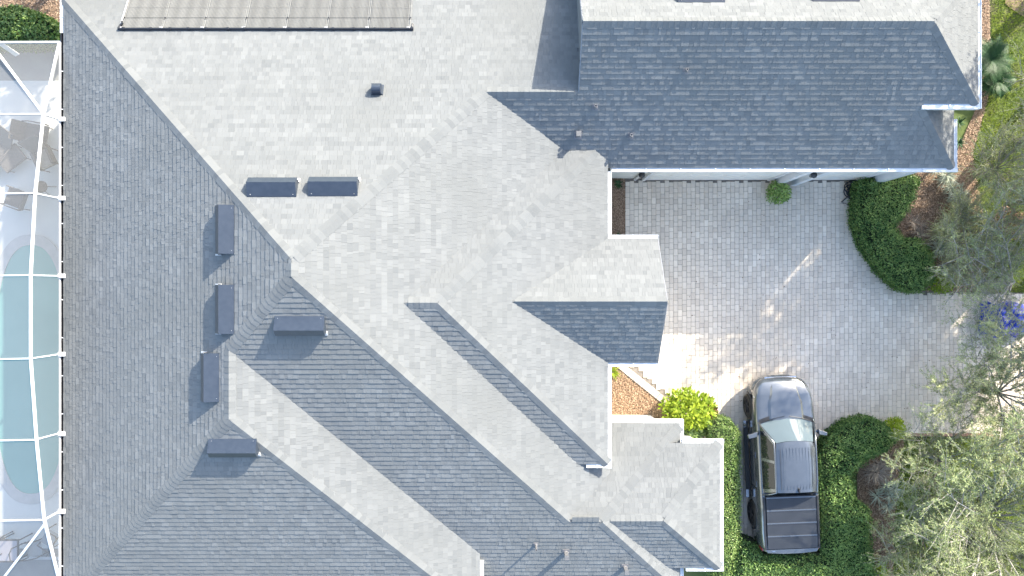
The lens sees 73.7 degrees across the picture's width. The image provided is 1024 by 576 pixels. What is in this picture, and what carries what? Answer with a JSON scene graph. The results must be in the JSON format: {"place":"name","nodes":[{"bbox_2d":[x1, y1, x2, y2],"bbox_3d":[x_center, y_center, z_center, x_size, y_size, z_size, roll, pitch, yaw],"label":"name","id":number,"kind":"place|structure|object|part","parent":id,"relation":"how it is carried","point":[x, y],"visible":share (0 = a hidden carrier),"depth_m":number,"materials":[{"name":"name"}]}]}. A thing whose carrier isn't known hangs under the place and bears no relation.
{"place":"outdoors","nodes":[
{"label":"outdoors","id":0,"kind":"place"},
{"bbox_2d":[0,81,58,547],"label":"pool deck","id":1,"kind":"structure","parent":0,"point":[14,98],"depth_m":23.40,"materials":[{"name":"grey concrete"}]},
{"bbox_2d":[0,125,13,160],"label":"sun lounger","id":2,"kind":"object","parent":1,"relation":"on","point":[5,142],"visible":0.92,"depth_m":22.88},
{"bbox_2d":[0,143,30,172],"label":"patio chair","id":3,"kind":"object","parent":1,"relation":"on","point":[14,157],"visible":0.98,"depth_m":23.04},
{"bbox_2d":[0,185,32,210],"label":"patio chair","id":4,"kind":"object","parent":1,"relation":"on","point":[18,201],"visible":0.81,"depth_m":22.99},
{"bbox_2d":[8,538,48,562],"bbox_3d":[-16.170,8.787,22.899,0.699,1.000,0.620,-10,90,0],"label":"patio chair","id":5,"kind":"object","parent":1,"relation":"on","point":[33,549],"visible":0.87,"depth_m":22.97,"materials":[{"name":"grey"}]},
{"bbox_2d":[0,234,58,503],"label":"pool coping","id":6,"kind":"object","parent":1,"relation":"on","point":[50,248],"visible":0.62,"depth_m":23.37,"materials":[{"name":"grey stone"}]},
{"bbox_2d":[0,245,58,493],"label":"pool water","id":7,"kind":"structure","parent":6,"relation":"in","point":[16,422],"depth_m":23.39,"materials":[{"name":"teal liquid"}]},
{"bbox_2d":[8,119,52,142],"bbox_3d":[-16.199,-5.223,23.038,1.020,0.720,0.780,10,90,0],"label":"sun lounger","id":8,"kind":"object","parent":1,"relation":"on","point":[20,130],"visible":0.66,"depth_m":23.03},
{"bbox_2d":[0,41,64,575],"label":"pool cage","id":9,"kind":"object","parent":1,"relation":"on","point":[60,433],"visible":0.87,"depth_m":19.13,"materials":[{"name":"white metal"}]},
{"bbox_2d":[17,135,58,172],"bbox_3d":[-15.774,-4.489,22.908,0.620,0.980,0.940,-25,90,0],"label":"patio chair","id":10,"kind":"object","parent":1,"relation":"on","point":[30,144],"visible":0.92,"depth_m":22.82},
{"bbox_2d":[37,181,55,194],"bbox_3d":[-15.815,-3.394,23.165,0.414,0.474,0.423,0,90,0],"label":"side table","id":11,"kind":"object","parent":1,"relation":"on","point":[42,186],"visible":0.79,"depth_m":22.93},
{"bbox_2d":[37,524,58,556],"bbox_3d":[-15.471,8.480,22.899,0.699,1.000,0.620,30,90,0],"label":"patio chair","id":12,"kind":"object","parent":1,"relation":"on","point":[54,536],"visible":0.65,"depth_m":22.97,"materials":[{"name":"grey"}]},
{"bbox_2d":[0,50,58,80],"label":"patio","id":13,"kind":"structure","parent":0,"point":[28,66],"depth_m":23.40,"materials":[{"name":"grey concrete"}]},
{"bbox_2d":[0,548,58,575],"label":"patio","id":14,"kind":"structure","parent":0,"point":[35,568],"depth_m":23.40,"materials":[{"name":"grey concrete"}]},
{"bbox_2d":[0,533,32,561],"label":"dining table","id":15,"kind":"object","parent":14,"relation":"on","point":[6,545],"visible":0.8,"depth_m":22.67,"materials":[{"name":"white glass"}]},
{"bbox_2d":[20,557,58,559],"bbox_3d":[-18.372,9.257,23.399,7.129,0.022,0.100,0,90,0],"label":"deck drain","id":16,"kind":"object","parent":14,"relation":"on","point":[45,558],"depth_m":23.39,"materials":[{"name":"white plastic"}]},
{"bbox_2d":[615,178,1023,537],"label":"driveway","id":17,"kind":"structure","parent":0,"point":[708,346],"depth_m":23.38,"materials":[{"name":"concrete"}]},
{"bbox_2d":[658,385,718,431],"bbox_3d":[5.923,4.077,22.729,2.114,1.362,1.614,0,90,0],"label":"croton shrub","id":18,"kind":"object","parent":17,"relation":"on","point":[692,403],"visible":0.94,"depth_m":22.53,"materials":[{"name":"yellow plant"}]},
{"bbox_2d":[765,179,791,205],"bbox_3d":[9.027,-3.237,22.995,0.906,0.824,0.918,0,90,0],"label":"shrub","id":19,"kind":"object","parent":17,"relation":"on","point":[777,194],"visible":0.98,"depth_m":22.90,"materials":[{"name":"green plant"}]},
{"bbox_2d":[743,374,826,553],"bbox_3d":[8.981,5.790,22.434,2.573,1.930,5.800,-2,90,0],"label":"pickup truck","id":20,"kind":"object","parent":17,"relation":"on","point":[783,513],"visible":0.99,"depth_m":22.08,"materials":[{"name":"grey paint"}]},
{"bbox_3d":[8.180,5.052,21.899,0.210,0.470,0.880,-2,90,0],"label":"side window","id":21,"kind":"part","parent":20,"relation":"part of","materials":[{"name":"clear glass"}]},
{"bbox_3d":[8.220,6.051,21.899,0.210,0.470,0.920,-2,90,0],"label":"side window","id":22,"kind":"part","parent":20,"relation":"part of","materials":[{"name":"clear glass"}]},
{"bbox_3d":[9.013,6.574,21.854,1.640,0.500,0.230,-2,90,0],"label":"rear window","id":23,"kind":"part","parent":20,"relation":"part of","materials":[{"name":"black glass"}]},
{"bbox_2d":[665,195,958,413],"bbox_3d":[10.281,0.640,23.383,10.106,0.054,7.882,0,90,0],"label":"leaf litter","id":24,"kind":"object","parent":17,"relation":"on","point":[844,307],"visible":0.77,"depth_m":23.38,"materials":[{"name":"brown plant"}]},
{"bbox_2d":[841,180,857,204],"bbox_3d":[11.622,-3.290,23.310,0.745,0.139,0.947,0,90,0],"label":"garden hose","id":25,"kind":"object","parent":17,"relation":"on","point":[848,188],"visible":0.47,"depth_m":23.28,"materials":[{"name":"black plastic"}]},
{"bbox_2d":[883,416,905,440],"bbox_3d":[12.942,4.770,23.032,0.927,0.751,0.922,0,90,0],"label":"shrub","id":26,"kind":"object","parent":17,"relation":"on","point":[893,423],"visible":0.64,"depth_m":22.90,"materials":[{"name":"green plant"}]},
{"bbox_2d":[910,293,1023,496],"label":"olive tree","id":27,"kind":"object","parent":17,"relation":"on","point":[981,375],"visible":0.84,"depth_m":20.77,"materials":[{"name":"green plant"}]},
{"bbox_2d":[978,301,1023,337],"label":"flowering shrub","id":28,"kind":"object","parent":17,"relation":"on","point":[1003,312],"visible":0.34,"depth_m":22.87,"materials":[{"name":"plant"}]},
{"bbox_2d":[684,0,1023,575],"bbox_3d":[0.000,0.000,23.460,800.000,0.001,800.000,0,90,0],"label":"ground","id":29,"kind":"structure","parent":0,"point":[963,114],"depth_m":23.46,"materials":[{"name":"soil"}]},
{"bbox_2d":[0,3,59,53],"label":"hedge","id":30,"kind":"object","parent":29,"relation":"on","point":[19,23],"visible":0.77,"depth_m":22.48,"materials":[{"name":"green plant"}]},
{"bbox_2d":[0,0,59,21],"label":"mulch bed","id":31,"kind":"object","parent":29,"relation":"on","point":[36,6],"depth_m":23.42,"materials":[{"name":"brown wood"}]},
{"bbox_2d":[0,0,995,575],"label":"mulch chips","id":32,"kind":"object","parent":29,"relation":"on","point":[928,210],"visible":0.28,"depth_m":23.39,"materials":[{"name":"brown wood"}]},
{"bbox_2d":[59,0,981,575],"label":"house","id":33,"kind":"structure","parent":29,"relation":"on","point":[363,302],"depth_m":18.43,"materials":[{"name":"grey"}]},
{"bbox_2d":[117,0,413,29],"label":"solar heater","id":34,"kind":"object","parent":33,"relation":"attached to","point":[145,15],"visible":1,"depth_m":19.38,"materials":[{"name":"beige plastic"}]},
{"bbox_2d":[642,172,790,180],"bbox_3d":[6.650,-3.709,22.170,4.400,2.460,0.097,0,90,0],"label":"garage door","id":35,"kind":"structure","parent":33,"relation":"in","point":[769,176],"depth_m":22.45,"materials":[{"name":"white metal"}]},
{"bbox_2d":[813,172,885,180],"bbox_3d":[10.800,-3.709,22.170,2.100,2.460,0.097,0,90,0],"label":"garage door","id":36,"kind":"structure","parent":33,"relation":"in","point":[835,175],"depth_m":22.44,"materials":[{"name":"white metal"}]},
{"bbox_2d":[612,178,624,234],"bbox_3d":[3.477,-3.049,23.412,0.812,0.001,2.676,0,90,0],"label":"mulch bed","id":37,"kind":"object","parent":29,"relation":"on","point":[618,211],"visible":0.2,"depth_m":23.41,"materials":[{"name":"brown wood"}]},
{"bbox_2d":[613,178,622,189],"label":"palm seedling","id":38,"kind":"object","parent":37,"relation":"on","point":[617,184],"visible":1,"depth_m":23.28,"materials":[{"name":"green plant"}]},
{"bbox_2d":[611,366,668,418],"bbox_3d":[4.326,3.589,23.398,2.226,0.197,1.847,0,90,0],"label":"straw mulch","id":39,"kind":"object","parent":29,"relation":"on","point":[621,405],"visible":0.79,"depth_m":23.39,"materials":[{"name":"brown wood"}]},
{"bbox_2d":[612,366,619,379],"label":"strap leaf plant","id":40,"kind":"object","parent":39,"relation":"on","point":[614,373],"visible":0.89,"depth_m":23.25,"materials":[{"name":"yellow plant"}]},
{"bbox_2d":[684,425,706,437],"bbox_3d":[5.999,4.848,22.989,1.160,0.841,0.819,0,90,0],"label":"croton shrub","id":41,"kind":"object","parent":29,"relation":"on","point":[693,433],"visible":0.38,"depth_m":22.80,"materials":[{"name":"green plant"}]},
{"bbox_2d":[704,413,742,575],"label":"hedge","id":42,"kind":"object","parent":29,"relation":"on","point":[725,428],"visible":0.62,"depth_m":22.55,"materials":[{"name":"green plant"}]},
{"bbox_2d":[729,412,897,575],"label":"hedge","id":43,"kind":"object","parent":29,"relation":"on","point":[847,447],"visible":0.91,"depth_m":22.60,"materials":[{"name":"green plant"}]},
{"bbox_2d":[857,436,904,575],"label":"mulch bed","id":44,"kind":"object","parent":29,"relation":"on","point":[871,507],"visible":0.25,"depth_m":23.43,"materials":[{"name":"brown wood"}]},
{"bbox_2d":[869,519,880,533],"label":"silver palmetto","id":45,"kind":"object","parent":44,"relation":"on","point":[874,524],"visible":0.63,"depth_m":23.24,"materials":[{"name":"green plant"}]},
{"bbox_2d":[856,452,897,488],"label":"dry fronds","id":46,"kind":"object","parent":44,"relation":"on","point":[875,470],"visible":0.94,"depth_m":23.07,"materials":[{"name":"grey plant"}]},
{"bbox_2d":[874,558,889,575],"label":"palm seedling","id":47,"kind":"object","parent":44,"relation":"on","point":[878,568],"visible":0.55,"depth_m":23.19,"materials":[{"name":"green plant"}]},
{"bbox_2d":[866,478,904,506],"bbox_3d":[12.747,6.918,23.154,1.299,0.493,1.218,0,90,0],"label":"silver palmetto","id":48,"kind":"object","parent":44,"relation":"on","point":[890,494],"visible":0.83,"depth_m":23.16,"materials":[{"name":"green plant"}]},
{"bbox_2d":[878,499,896,515],"bbox_3d":[12.819,7.436,23.230,0.646,0.340,0.703,20,90,0],"label":"silver palmetto","id":49,"kind":"object","parent":44,"relation":"on","point":[888,507],"visible":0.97,"depth_m":23.20,"materials":[{"name":"green plant"}]},
{"bbox_2d":[860,485,1023,575],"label":"olive tree","id":50,"kind":"object","parent":29,"relation":"on","point":[905,553],"visible":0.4,"depth_m":21.52,"materials":[{"name":"green plant"}]},
{"bbox_2d":[896,0,996,291],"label":"mulch bed","id":51,"kind":"object","parent":29,"relation":"on","point":[958,161],"visible":0.22,"depth_m":23.43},
{"bbox_2d":[846,173,937,294],"bbox_3d":[12.705,-1.802,22.883,2.451,1.110,4.318,-11,90,0],"label":"hedge","id":52,"kind":"object","parent":51,"relation":"on","point":[894,259],"visible":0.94,"depth_m":22.62,"materials":[{"name":"green plant"}]},
{"bbox_2d":[906,210,942,240],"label":"dry fronds","id":53,"kind":"object","parent":51,"relation":"on","point":[920,233],"visible":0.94,"depth_m":23.16,"materials":[{"name":"grey plant"}]},
{"bbox_2d":[924,268,954,295],"bbox_3d":[14.482,-0.215,23.000,0.993,0.817,1.029,0,90,0],"label":"shrub","id":54,"kind":"object","parent":51,"relation":"on","point":[937,287],"visible":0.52,"depth_m":22.98,"materials":[{"name":"green plant"}]},
{"bbox_2d":[928,238,954,274],"bbox_3d":[14.645,-1.027,23.090,1.430,0.620,1.486,0,90,0],"label":"silver palmetto","id":55,"kind":"object","parent":51,"relation":"on","point":[935,247],"visible":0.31,"depth_m":23.04,"materials":[{"name":"green plant"}]},
{"bbox_2d":[928,166,963,201],"bbox_3d":[14.690,-3.761,23.075,1.025,0.649,1.894,-40,90,0],"label":"silver palmetto","id":56,"kind":"object","parent":51,"relation":"on","point":[946,178],"visible":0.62,"depth_m":23.05,"materials":[{"name":"green plant"}]},
{"bbox_2d":[922,190,981,247],"bbox_3d":[14.970,-2.195,23.039,1.556,0.722,2.265,39,90,0],"label":"silver palmetto","id":57,"kind":"object","parent":51,"relation":"on","point":[936,233],"visible":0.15,"depth_m":22.99,"materials":[{"name":"green plant"}]},
{"bbox_2d":[946,183,971,202],"bbox_3d":[15.112,-3.147,23.096,1.049,0.609,0.948,20,90,0],"label":"silver palmetto","id":58,"kind":"object","parent":51,"relation":"on","point":[951,193],"visible":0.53,"depth_m":23.09,"materials":[{"name":"green plant"}]},
{"bbox_2d":[956,116,966,128],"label":"palm seedling","id":59,"kind":"object","parent":51,"relation":"on","point":[959,122],"visible":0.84,"depth_m":23.29,"materials":[{"name":"green plant"}]},
{"bbox_2d":[957,137,965,149],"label":"palm seedling","id":60,"kind":"object","parent":51,"relation":"on","point":[960,142],"visible":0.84,"depth_m":23.27,"materials":[{"name":"green plant"}]},
{"bbox_2d":[951,249,980,272],"bbox_3d":[15.331,-0.877,22.924,0.954,0.966,0.950,0,90,0],"label":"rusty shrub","id":61,"kind":"object","parent":51,"relation":"on","point":[965,262],"visible":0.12,"depth_m":22.83,"materials":[{"name":"green plant"}]},
{"bbox_2d":[918,184,1023,313],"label":"olive tree","id":62,"kind":"object","parent":51,"relation":"on","point":[967,218],"visible":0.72,"depth_m":22.01,"materials":[{"name":"plant"}]},
{"bbox_2d":[924,182,1023,396],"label":"olive tree","id":63,"kind":"object","parent":51,"relation":"on","point":[1004,278],"visible":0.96,"depth_m":20.95,"materials":[{"name":"green plant"}]},
{"bbox_2d":[958,230,995,258],"bbox_3d":[15.805,-1.515,23.073,1.721,0.653,1.430,0,90,0],"label":"silver palmetto","id":64,"kind":"object","parent":51,"relation":"on","point":[975,242],"visible":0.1,"depth_m":23.11,"materials":[{"name":"green plant"}]},
{"bbox_2d":[971,211,999,243],"bbox_3d":[16.015,-2.037,23.081,1.261,0.638,1.580,-43,90,0],"label":"silver palmetto","id":65,"kind":"object","parent":51,"relation":"on","point":[987,226],"visible":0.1,"depth_m":23.01,"materials":[{"name":"green plant"}]},
{"bbox_2d":[982,33,1015,92],"bbox_3d":[16.067,-7.587,23.007,1.813,0.786,1.849,15,90,0],"label":"sago palm","id":66,"kind":"object","parent":51,"relation":"on","point":[994,60],"visible":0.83,"depth_m":22.77,"materials":[{"name":"green plant"}]},
{"bbox_2d":[982,69,1016,100],"bbox_3d":[16.363,-6.906,23.095,1.320,0.609,1.197,0,90,0],"label":"sago palm","id":67,"kind":"object","parent":51,"relation":"on","point":[995,89],"visible":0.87,"depth_m":22.90,"materials":[{"name":"green plant"}]},
{"bbox_2d":[880,377,1023,568],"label":"olive tree","id":68,"kind":"object","parent":29,"relation":"on","point":[923,481],"visible":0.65,"depth_m":21.25,"materials":[{"name":"green plant"}]},
{"bbox_2d":[894,400,1023,575],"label":"olive tree","id":69,"kind":"object","parent":29,"relation":"on","point":[983,488],"visible":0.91,"depth_m":20.20,"materials":[{"name":"green plant"}]},
{"bbox_2d":[895,492,1023,575],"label":"olive tree","id":70,"kind":"object","parent":29,"relation":"on","point":[980,538],"visible":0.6,"depth_m":20.97,"materials":[{"name":"green plant"}]},
{"bbox_2d":[957,110,1023,228],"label":"olive tree","id":71,"kind":"object","parent":29,"relation":"on","point":[994,169],"visible":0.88,"depth_m":21.65,"materials":[{"name":"green plant"}]},
{"bbox_2d":[994,264,1018,287],"bbox_3d":[16.644,-0.370,23.030,0.931,0.755,0.903,0,90,0],"label":"yellow shrub","id":72,"kind":"object","parent":29,"relation":"on","point":[1014,278],"visible":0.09,"depth_m":22.91,"materials":[{"name":"green plant"}]},
{"bbox_2d":[994,38,1023,187],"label":"olive tree","id":73,"kind":"object","parent":29,"relation":"on","point":[1021,74],"visible":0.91,"depth_m":20.55,"materials":[{"name":"green plant"}]},
{"bbox_2d":[995,206,1023,240],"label":"rusty shrub","id":74,"kind":"object","parent":29,"relation":"on","point":[1021,214],"visible":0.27,"depth_m":22.86,"materials":[{"name":"green plant"}]},
{"bbox_2d":[995,130,1023,230],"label":"olive tree","id":75,"kind":"object","parent":29,"relation":"on","point":[1018,201],"visible":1,"depth_m":19.96,"materials":[{"name":"green plant"}]},
{"bbox_2d":[1005,0,1023,16],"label":"mulch bed","id":76,"kind":"object","parent":29,"relation":"on","point":[1018,7],"visible":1,"depth_m":23.43,"materials":[{"name":"brown wood"}]}
]}

